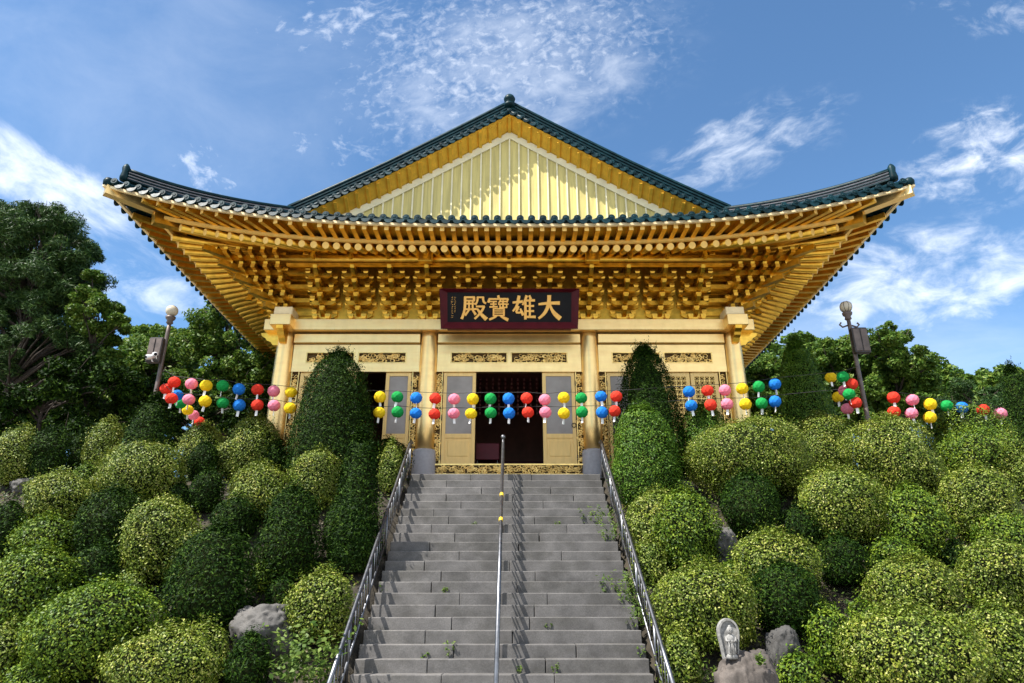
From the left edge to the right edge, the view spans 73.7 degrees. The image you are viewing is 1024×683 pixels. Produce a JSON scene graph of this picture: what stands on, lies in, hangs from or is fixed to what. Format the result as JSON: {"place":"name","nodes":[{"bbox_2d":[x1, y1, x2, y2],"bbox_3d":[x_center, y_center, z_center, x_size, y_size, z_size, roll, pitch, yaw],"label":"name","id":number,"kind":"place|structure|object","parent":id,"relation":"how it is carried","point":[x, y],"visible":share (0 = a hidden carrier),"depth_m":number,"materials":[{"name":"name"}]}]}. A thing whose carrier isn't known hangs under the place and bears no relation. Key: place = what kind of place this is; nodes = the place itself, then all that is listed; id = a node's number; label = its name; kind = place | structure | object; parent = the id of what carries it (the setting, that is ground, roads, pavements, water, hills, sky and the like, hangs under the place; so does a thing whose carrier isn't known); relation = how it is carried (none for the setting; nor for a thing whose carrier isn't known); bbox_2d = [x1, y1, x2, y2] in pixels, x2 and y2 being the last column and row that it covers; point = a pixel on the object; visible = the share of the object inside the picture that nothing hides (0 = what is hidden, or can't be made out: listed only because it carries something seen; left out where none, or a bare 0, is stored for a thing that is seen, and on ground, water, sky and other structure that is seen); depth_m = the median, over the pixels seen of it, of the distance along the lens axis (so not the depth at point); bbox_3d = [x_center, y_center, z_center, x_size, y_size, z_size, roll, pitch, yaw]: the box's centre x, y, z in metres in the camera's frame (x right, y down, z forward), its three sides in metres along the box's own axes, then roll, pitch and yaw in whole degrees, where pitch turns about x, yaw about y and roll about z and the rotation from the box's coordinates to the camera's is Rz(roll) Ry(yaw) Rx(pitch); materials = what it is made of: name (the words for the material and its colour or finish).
{"place":"outdoors","nodes":[
{"label":"outdoors","id":0,"kind":"place"},
{"bbox_2d":[0,479,408,682],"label":"garden slope","id":1,"kind":"structure","parent":0,"point":[366,615],"depth_m":10.77,"materials":[{"name":"plant"}]},
{"bbox_2d":[0,494,34,557],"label":"clipped shrub","id":2,"kind":"object","parent":1,"relation":"on","point":[10,512],"visible":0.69,"depth_m":11.51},
{"bbox_2d":[0,614,36,682],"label":"clipped shrub","id":3,"kind":"object","parent":1,"relation":"on","point":[7,650],"visible":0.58,"depth_m":8.75,"materials":[{"name":"green plant"}]},
{"bbox_2d":[0,421,42,489],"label":"clipped shrub","id":4,"kind":"object","parent":1,"relation":"on","point":[12,449],"visible":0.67,"depth_m":13.69,"materials":[{"name":"green plant"}]},
{"bbox_2d":[0,508,81,560],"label":"clipped shrub","id":5,"kind":"object","parent":1,"relation":"on","point":[53,527],"visible":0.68,"depth_m":11.17,"materials":[{"name":"green plant"}]},
{"bbox_2d":[0,653,82,682],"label":"clipped shrub","id":6,"kind":"object","parent":1,"relation":"on","point":[23,675],"visible":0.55,"depth_m":8.35,"materials":[{"name":"green plant"}]},
{"bbox_2d":[0,537,88,632],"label":"clipped shrub","id":7,"kind":"object","parent":1,"relation":"on","point":[35,575],"visible":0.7,"depth_m":9.60,"materials":[{"name":"green plant"}]},
{"bbox_2d":[20,422,78,482],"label":"clipped shrub","id":8,"kind":"object","parent":1,"relation":"on","point":[51,450],"visible":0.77,"depth_m":13.89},
{"bbox_2d":[17,465,102,525],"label":"clipped shrub","id":9,"kind":"object","parent":1,"relation":"on","point":[62,492],"visible":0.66,"depth_m":12.08,"materials":[{"name":"green plant"}]},
{"bbox_2d":[6,572,174,681],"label":"clipped shrub","id":10,"kind":"object","parent":1,"relation":"on","point":[76,632],"visible":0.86,"depth_m":8.59,"materials":[{"name":"green plant"}]},
{"bbox_2d":[64,536,129,594],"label":"clipped shrub","id":11,"kind":"object","parent":1,"relation":"on","point":[100,557],"visible":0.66,"depth_m":10.35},
{"bbox_2d":[77,414,128,478],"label":"clipped shrub","id":12,"kind":"object","parent":1,"relation":"on","point":[105,435],"visible":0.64,"depth_m":14.56,"materials":[{"name":"green plant"}]},
{"bbox_2d":[65,480,147,557],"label":"clipped shrub","id":13,"kind":"object","parent":1,"relation":"on","point":[105,514],"visible":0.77,"depth_m":11.26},
{"bbox_2d":[93,389,176,506],"bbox_3d":[-7.149,2.069,13.356,1.643,2.424,1.380,0,-21,0],"label":"clipped shrub","id":14,"kind":"object","parent":1,"relation":"on","point":[152,410],"visible":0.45,"depth_m":13.33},
{"bbox_2d":[86,432,189,508],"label":"clipped shrub","id":15,"kind":"object","parent":1,"relation":"on","point":[153,470],"visible":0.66,"depth_m":12.67,"materials":[{"name":"green plant"}]},
{"bbox_2d":[112,490,205,586],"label":"clipped shrub","id":16,"kind":"object","parent":1,"relation":"on","point":[154,533],"visible":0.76,"depth_m":10.62,"materials":[{"name":"green plant"}]},
{"bbox_2d":[90,616,229,682],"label":"clipped shrub","id":17,"kind":"object","parent":1,"relation":"on","point":[163,655],"visible":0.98,"depth_m":8.18,"materials":[{"name":"green plant"}]},
{"bbox_2d":[145,305,177,391],"bbox_3d":[-7.787,1.169,14.767,0.430,4.280,0.361,0,-21,0],"label":"lamp post","id":18,"kind":"object","parent":1,"relation":"on","point":[158,345],"visible":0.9,"depth_m":15.04,"materials":[{"name":"metal"}]},
{"bbox_2d":[0,471,397,682],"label":"ground creeper","id":19,"kind":"object","parent":1,"relation":"on","point":[274,679],"visible":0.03,"depth_m":10.80,"materials":[{"name":"green plant"}]},
{"bbox_2d":[261,618,362,682],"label":"weed clump","id":20,"kind":"object","parent":19,"relation":"on","point":[293,664],"visible":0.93,"depth_m":8.44,"materials":[{"name":"green plant"}]},
{"bbox_2d":[174,418,226,478],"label":"clipped shrub","id":21,"kind":"object","parent":1,"relation":"on","point":[204,430],"visible":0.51,"depth_m":14.56,"materials":[{"name":"green plant"}]},
{"bbox_2d":[183,436,224,481],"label":"clipped shrub","id":22,"kind":"object","parent":1,"relation":"on","point":[204,454],"visible":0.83,"depth_m":13.94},
{"bbox_2d":[174,613,236,682],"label":"clipped shrub","id":23,"kind":"object","parent":1,"relation":"on","point":[218,646],"visible":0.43,"depth_m":8.81,"materials":[{"name":"green plant"}]},
{"bbox_2d":[183,462,229,513],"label":"clipped shrub","id":24,"kind":"object","parent":1,"relation":"on","point":[206,490],"visible":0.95,"depth_m":12.78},
{"bbox_2d":[154,515,263,635],"bbox_3d":[-4.368,3.411,9.923,1.485,1.726,1.433,0,-21,0],"label":"clipped shrub","id":25,"kind":"object","parent":1,"relation":"on","point":[213,574],"visible":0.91,"depth_m":9.61,"materials":[{"name":"plant"}]},
{"bbox_2d":[215,436,241,480],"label":"clipped shrub","id":26,"kind":"object","parent":1,"relation":"on","point":[226,468],"visible":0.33,"depth_m":14.31,"materials":[{"name":"green plant"}]},
{"bbox_2d":[206,491,262,539],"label":"clipped shrub","id":27,"kind":"object","parent":1,"relation":"on","point":[236,509],"visible":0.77,"depth_m":11.81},
{"bbox_2d":[218,624,278,682],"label":"clipped shrub","id":28,"kind":"object","parent":1,"relation":"on","point":[249,663],"visible":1,"depth_m":8.56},
{"bbox_2d":[222,409,283,479],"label":"clipped shrub","id":29,"kind":"object","parent":1,"relation":"on","point":[254,433],"visible":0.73,"depth_m":14.43,"materials":[{"name":"green plant"}]},
{"bbox_2d":[225,458,296,522],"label":"clipped shrub","id":30,"kind":"object","parent":1,"relation":"on","point":[257,484],"visible":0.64,"depth_m":12.45,"materials":[{"name":"green plant"}]},
{"bbox_2d":[229,603,298,658],"bbox_3d":[-3.397,4.044,9.391,0.938,0.836,0.789,0,-21,0],"label":"garden rock","id":31,"kind":"object","parent":1,"relation":"on","point":[273,616],"visible":0.61,"depth_m":9.23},
{"bbox_2d":[256,433,289,478],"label":"clipped shrub","id":32,"kind":"object","parent":1,"relation":"on","point":[277,454],"visible":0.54,"depth_m":14.45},
{"bbox_2d":[259,568,299,605],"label":"clipped shrub","id":33,"kind":"object","parent":1,"relation":"on","point":[279,586],"visible":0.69,"depth_m":10.06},
{"bbox_2d":[245,479,326,582],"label":"clipped shrub","id":34,"kind":"object","parent":1,"relation":"on","point":[289,541],"visible":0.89,"depth_m":10.78,"materials":[{"name":"plant"}]},
{"bbox_2d":[285,443,344,514],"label":"clipped shrub","id":35,"kind":"object","parent":1,"relation":"on","point":[317,471],"visible":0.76,"depth_m":12.88,"materials":[{"name":"green plant"}]},
{"bbox_2d":[276,561,361,653],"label":"clipped shrub","id":36,"kind":"object","parent":1,"relation":"on","point":[322,600],"visible":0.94,"depth_m":9.37,"materials":[{"name":"green plant"}]},
{"bbox_2d":[282,344,378,479],"bbox_3d":[-3.775,1.503,14.469,2.005,3.102,1.988,0,-21,0],"label":"clipped shrub","id":37,"kind":"object","parent":1,"relation":"on","point":[334,416],"visible":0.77,"depth_m":13.99,"materials":[{"name":"plant"}]},
{"bbox_2d":[313,489,387,572],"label":"clipped shrub","id":38,"kind":"object","parent":1,"relation":"on","point":[335,532],"visible":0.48,"depth_m":10.99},
{"bbox_2d":[322,423,386,573],"bbox_3d":[-2.593,2.584,11.438,1.068,2.546,0.916,0,-21,0],"label":"clipped shrub","id":39,"kind":"object","parent":1,"relation":"on","point":[357,476],"visible":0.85,"depth_m":11.28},
{"bbox_2d":[327,440,412,682],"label":"handrail","id":40,"kind":"object","parent":1,"relation":"on","point":[399,484],"visible":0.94,"depth_m":10.31,"materials":[{"name":"metal"}]},
{"bbox_2d":[375,435,406,493],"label":"clipped shrub","id":41,"kind":"object","parent":1,"relation":"on","point":[391,462],"visible":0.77,"depth_m":13.55,"materials":[{"name":"green plant"}]},
{"bbox_2d":[174,478,803,484],"bbox_3d":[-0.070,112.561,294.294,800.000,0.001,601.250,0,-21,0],"label":"terrace ground","id":42,"kind":"structure","parent":0,"point":[602,480],"depth_m":14.72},
{"bbox_2d":[0,199,118,423],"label":"pine tree","id":43,"kind":"object","parent":42,"relation":"on","point":[40,280],"visible":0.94,"depth_m":20.09,"materials":[{"name":"green plant"}]},
{"bbox_2d":[0,352,145,444],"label":"broadleaf tree","id":44,"kind":"object","parent":42,"relation":"on","point":[18,404],"visible":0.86,"depth_m":17.71,"materials":[{"name":"green plant"}]},
{"bbox_2d":[63,269,131,415],"bbox_3d":[-11.709,0.986,18.775,2.621,6.741,1.837,0,-21,0],"label":"broadleaf tree","id":45,"kind":"object","parent":42,"relation":"on","point":[81,318],"visible":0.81,"depth_m":19.29,"materials":[{"name":"green plant"}]},
{"bbox_2d":[110,334,202,410],"bbox_3d":[-13.498,3.155,25.312,4.251,7.460,4.096,0,-21,0],"label":"broadleaf tree","id":46,"kind":"object","parent":42,"relation":"on","point":[135,351],"visible":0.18,"depth_m":25.32,"materials":[{"name":"green plant"}]},
{"bbox_2d":[96,371,268,449],"bbox_3d":[-9.203,2.708,19.579,5.758,4.152,1.988,0,-21,0],"label":"broadleaf tree","id":47,"kind":"object","parent":42,"relation":"on","point":[228,414],"visible":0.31,"depth_m":19.55,"materials":[{"name":"green plant"}]},
{"bbox_2d":[156,300,274,477],"bbox_3d":[-9.423,1.935,22.658,5.503,7.834,3.636,0,-21,0],"label":"broadleaf tree","id":48,"kind":"object","parent":42,"relation":"on","point":[204,339],"visible":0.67,"depth_m":22.38,"materials":[{"name":"green plant"}]},
{"bbox_2d":[102,94,914,485],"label":"temple hall","id":49,"kind":"structure","parent":42,"relation":"on","point":[700,288],"depth_m":16.65,"materials":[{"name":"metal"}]},
{"bbox_2d":[382,373,411,448],"bbox_3d":[-2.726,1.793,16.168,0.648,2.230,0.084,0,-21,0],"label":"door leaf","id":50,"kind":"structure","parent":49,"relation":"in","point":[400,382],"depth_m":16.27,"materials":[{"name":"paint"}]},
{"bbox_2d":[439,373,475,463],"bbox_3d":[-1.277,1.793,16.168,0.813,2.230,0.084,0,-21,0],"label":"door leaf","id":51,"kind":"structure","parent":49,"relation":"in","point":[458,439],"depth_m":16.10,"materials":[{"name":"paint"}]},
{"bbox_2d":[476,443,498,463],"bbox_3d":[-0.590,2.818,16.564,0.560,0.620,0.400,0,-21,0],"label":"donation box","id":52,"kind":"object","parent":49,"relation":"on","point":[487,452],"visible":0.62,"depth_m":16.43,"materials":[{"name":"red paint"}]},
{"bbox_2d":[439,288,578,330],"bbox_3d":[-0.063,-0.736,16.394,3.320,0.939,0.809,0,-21,0],"label":"signboard","id":53,"kind":"object","parent":49,"relation":"attached to","point":[509,309],"visible":1,"depth_m":16.29,"materials":[{"name":"black paint"}]},
{"bbox_2d":[542,373,578,463],"bbox_3d":[1.137,1.793,16.168,0.813,2.230,0.084,0,-21,0],"label":"door leaf","id":54,"kind":"structure","parent":49,"relation":"in","point":[559,439],"depth_m":16.10,"materials":[{"name":"paint"}]},
{"bbox_2d":[606,373,629,463],"bbox_3d":[2.586,1.793,16.168,0.648,2.230,0.084,0,-21,0],"label":"door leaf","id":55,"kind":"structure","parent":49,"relation":"in","point":[611,378],"depth_m":16.40,"materials":[{"name":"paint"}]},
{"bbox_2d":[662,373,691,462],"bbox_3d":[3.965,1.799,16.184,0.670,2.230,0.050,0,-21,0],"label":"lattice door","id":56,"kind":"structure","parent":49,"relation":"in","point":[681,379],"depth_m":16.45,"materials":[{"name":"paint"}]},
{"bbox_2d":[690,373,722,424],"bbox_3d":[4.655,1.799,16.184,0.670,2.230,0.050,0,-21,0],"label":"lattice door","id":57,"kind":"structure","parent":49,"relation":"in","point":[703,379],"depth_m":16.46,"materials":[{"name":"paint"}]},
{"bbox_2d":[674,399,726,480],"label":"clipped shrub","id":58,"kind":"object","parent":42,"relation":"on","point":[700,419],"visible":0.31,"depth_m":14.65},
{"bbox_2d":[745,330,822,393],"bbox_3d":[11.495,3.676,27.622,4.128,8.189,3.433,-19,-28,39],"label":"broadleaf tree","id":59,"kind":"object","parent":42,"relation":"on","point":[764,365],"visible":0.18,"depth_m":28.23,"materials":[{"name":"green plant"}]},
{"bbox_2d":[774,333,852,476],"bbox_3d":[7.285,1.629,16.887,1.983,4.261,1.645,0,-21,0],"label":"conifer tree","id":60,"kind":"object","parent":42,"relation":"on","point":[799,403],"visible":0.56,"depth_m":16.81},
{"bbox_2d":[803,334,882,439],"bbox_3d":[12.718,3.138,25.474,2.857,7.702,4.164,-12,-24,28],"label":"broadleaf tree","id":61,"kind":"object","parent":42,"relation":"on","point":[835,356],"visible":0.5,"depth_m":25.85,"materials":[{"name":"green plant"}]},
{"bbox_2d":[854,320,950,427],"bbox_3d":[13.252,2.514,22.931,3.912,7.013,3.036,0,-21,0],"label":"broadleaf tree","id":62,"kind":"object","parent":42,"relation":"on","point":[896,362],"visible":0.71,"depth_m":22.73,"materials":[{"name":"green plant"}]},
{"bbox_2d":[921,376,1010,422],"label":"broadleaf tree","id":63,"kind":"object","parent":42,"relation":"on","point":[958,389],"visible":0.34,"depth_m":21.55,"materials":[{"name":"green plant"}]},
{"bbox_2d":[996,359,1023,443],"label":"upright bush","id":64,"kind":"object","parent":42,"relation":"on","point":[1013,393],"visible":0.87,"depth_m":15.93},
{"bbox_2d":[0,0,1023,477],"label":"sky","id":65,"kind":"structure","parent":0,"point":[280,102],"materials":[{"name":"blue"}]},
{"bbox_2d":[602,479,1023,682],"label":"garden slope","id":66,"kind":"structure","parent":0,"point":[714,658],"depth_m":10.55,"materials":[{"name":"plant"}]},
{"bbox_2d":[598,440,674,682],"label":"handrail","id":67,"kind":"object","parent":66,"relation":"on","point":[657,637],"visible":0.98,"depth_m":10.29,"materials":[{"name":"metal"}]},
{"bbox_2d":[606,398,686,506],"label":"clipped shrub","id":68,"kind":"object","parent":66,"relation":"on","point":[646,454],"visible":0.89,"depth_m":13.07,"materials":[{"name":"plant"}]},
{"bbox_2d":[620,482,676,558],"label":"clipped shrub","id":69,"kind":"object","parent":66,"relation":"on","point":[643,523],"visible":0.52,"depth_m":11.32,"materials":[{"name":"green plant"}]},
{"bbox_2d":[608,335,689,479],"bbox_3d":[2.951,1.533,14.989,1.785,3.580,1.634,0,-21,0],"label":"clipped shrub","id":70,"kind":"object","parent":66,"relation":"on","point":[644,374],"visible":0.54,"depth_m":14.88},
{"bbox_2d":[629,533,673,587],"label":"clipped shrub","id":71,"kind":"object","parent":66,"relation":"on","point":[650,557],"visible":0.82,"depth_m":10.68,"materials":[{"name":"green plant"}]},
{"bbox_2d":[654,619,712,682],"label":"clipped shrub","id":72,"kind":"object","parent":66,"relation":"on","point":[683,654],"visible":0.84,"depth_m":8.62,"materials":[{"name":"green plant"}]},
{"bbox_2d":[646,480,728,575],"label":"clipped shrub","id":73,"kind":"object","parent":66,"relation":"on","point":[692,532],"visible":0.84,"depth_m":10.95,"materials":[{"name":"green plant"}]},
{"bbox_2d":[642,554,765,656],"bbox_3d":[2.643,3.698,9.590,1.621,1.404,1.630,0,-21,0],"label":"clipped shrub","id":74,"kind":"object","parent":66,"relation":"on","point":[701,605],"visible":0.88,"depth_m":9.17,"materials":[{"name":"green plant"}]},
{"bbox_2d":[713,648,778,682],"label":"garden rock","id":75,"kind":"object","parent":66,"relation":"on","point":[744,667],"visible":0.88,"depth_m":7.80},
{"bbox_2d":[716,618,738,658],"bbox_3d":[2.538,3.457,7.948,0.248,0.435,0.181,0,-21,0],"label":"stone statue","id":76,"kind":"object","parent":75,"relation":"on","point":[727,630],"visible":1,"depth_m":7.95,"materials":[{"name":"stone"}]},
{"bbox_2d":[714,465,787,540],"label":"clipped shrub","id":77,"kind":"object","parent":66,"relation":"on","point":[750,501],"visible":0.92,"depth_m":11.83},
{"bbox_2d":[680,411,822,498],"bbox_3d":[4.714,2.329,13.586,2.774,1.859,2.595,0,-21,0],"label":"clipped shrub","id":78,"kind":"object","parent":66,"relation":"on","point":[748,442],"visible":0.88,"depth_m":12.90,"materials":[{"name":"green plant"}]},
{"bbox_2d":[725,523,828,591],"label":"clipped shrub","id":79,"kind":"object","parent":66,"relation":"on","point":[768,544],"visible":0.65,"depth_m":10.32,"materials":[{"name":"green plant"}]},
{"bbox_2d":[765,625,801,681],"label":"garden rock","id":80,"kind":"object","parent":66,"relation":"on","point":[777,640],"visible":0.59,"depth_m":8.90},
{"bbox_2d":[742,553,830,638],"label":"clipped shrub","id":81,"kind":"object","parent":66,"relation":"on","point":[785,594],"visible":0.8,"depth_m":9.50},
{"bbox_2d":[773,643,825,682],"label":"clipped shrub","id":82,"kind":"object","parent":66,"relation":"on","point":[797,667],"visible":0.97,"depth_m":8.49,"materials":[{"name":"green plant"}]},
{"bbox_2d":[776,499,822,551],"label":"clipped shrub","id":83,"kind":"object","parent":66,"relation":"on","point":[797,521],"visible":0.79,"depth_m":11.61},
{"bbox_2d":[608,473,1023,682],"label":"ground creeper","id":84,"kind":"object","parent":66,"relation":"on","point":[757,644],"visible":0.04,"depth_m":10.50,"materials":[{"name":"green plant"}]},
{"bbox_2d":[789,409,859,477],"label":"clipped shrub","id":85,"kind":"object","parent":66,"relation":"on","point":[821,431],"visible":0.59,"depth_m":14.43,"materials":[{"name":"green plant"}]},
{"bbox_2d":[798,600,859,682],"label":"clipped shrub","id":86,"kind":"object","parent":66,"relation":"on","point":[821,628],"visible":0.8,"depth_m":8.97,"materials":[{"name":"green plant"}]},
{"bbox_2d":[791,460,894,549],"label":"clipped shrub","id":87,"kind":"object","parent":66,"relation":"on","point":[837,497],"visible":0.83,"depth_m":11.58,"materials":[{"name":"green plant"}]},
{"bbox_2d":[811,528,878,590],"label":"clipped shrub","id":88,"kind":"object","parent":66,"relation":"on","point":[844,558],"visible":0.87,"depth_m":10.63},
{"bbox_2d":[839,301,870,430],"bbox_3d":[7.627,1.122,14.785,0.507,4.380,0.361,0,-21,0],"label":"lamp post","id":89,"kind":"object","parent":66,"relation":"on","point":[859,341],"visible":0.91,"depth_m":15.06,"materials":[{"name":"metal"}]},
{"bbox_2d":[832,410,951,498],"bbox_3d":[7.542,2.276,13.436,2.174,1.995,1.916,0,-21,0],"label":"clipped shrub","id":90,"kind":"object","parent":66,"relation":"on","point":[890,449],"visible":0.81,"depth_m":13.02,"materials":[{"name":"green plant"}]},
{"bbox_2d":[859,529,930,566],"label":"clipped shrub","id":91,"kind":"object","parent":66,"relation":"on","point":[887,542],"visible":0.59,"depth_m":10.92,"materials":[{"name":"green plant"}]},
{"bbox_2d":[853,546,972,626],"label":"clipped shrub","id":92,"kind":"object","parent":66,"relation":"on","point":[914,577],"visible":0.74,"depth_m":9.69,"materials":[{"name":"green plant"}]},
{"bbox_2d":[825,594,1003,682],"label":"clipped shrub","id":93,"kind":"object","parent":66,"relation":"on","point":[905,645],"visible":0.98,"depth_m":8.20,"materials":[{"name":"green plant"}]},
{"bbox_2d":[876,478,961,561],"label":"clipped shrub","id":94,"kind":"object","parent":66,"relation":"on","point":[916,513],"visible":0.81,"depth_m":11.26,"materials":[{"name":"green plant"}]},
{"bbox_2d":[918,400,1018,469],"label":"clipped shrub","id":95,"kind":"object","parent":66,"relation":"on","point":[952,422],"visible":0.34,"depth_m":14.44,"materials":[{"name":"green plant"}]},
{"bbox_2d":[927,422,1023,476],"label":"clipped shrub","id":96,"kind":"object","parent":66,"relation":"on","point":[975,446],"visible":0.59,"depth_m":13.68,"materials":[{"name":"green plant"}]},
{"bbox_2d":[931,458,1023,542],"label":"clipped shrub","id":97,"kind":"object","parent":66,"relation":"on","point":[972,492],"visible":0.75,"depth_m":11.81,"materials":[{"name":"green plant"}]},
{"bbox_2d":[948,531,1023,616],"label":"clipped shrub","id":98,"kind":"object","parent":66,"relation":"on","point":[990,564],"visible":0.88,"depth_m":9.96,"materials":[{"name":"green plant"}]},
{"bbox_2d":[951,590,1023,682],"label":"clipped shrub","id":99,"kind":"object","parent":66,"relation":"on","point":[997,625],"visible":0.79,"depth_m":8.57,"materials":[{"name":"green plant"}]},
{"bbox_2d":[959,506,1023,555],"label":"clipped shrub","id":100,"kind":"object","parent":66,"relation":"on","point":[1010,528],"visible":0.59,"depth_m":11.31,"materials":[{"name":"green plant"}]},
{"bbox_2d":[992,428,1023,499],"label":"clipped shrub","id":101,"kind":"object","parent":66,"relation":"on","point":[1016,466],"visible":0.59,"depth_m":13.37,"materials":[{"name":"green plant"}]},
{"label":"plaza ground","id":102,"kind":"structure","parent":0,"visible":0},
{"bbox_2d":[350,474,653,682],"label":"stone staircase","id":103,"kind":"structure","parent":102,"relation":"on","point":[551,569],"depth_m":10.65,"materials":[{"name":"stone"}]},
{"bbox_2d":[494,435,505,682],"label":"handrail","id":104,"kind":"object","parent":103,"relation":"on","point":[497,637],"visible":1,"depth_m":9.89,"materials":[{"name":"metal"}]},
{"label":"wooded hill","id":105,"kind":"structure","parent":0,"visible":0},
{"bbox_2d":[1,323,1022,438],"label":"distant wood","id":106,"kind":"object","parent":105,"relation":"on","point":[949,371],"visible":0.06,"depth_m":28.30,"materials":[{"name":"green plant"}]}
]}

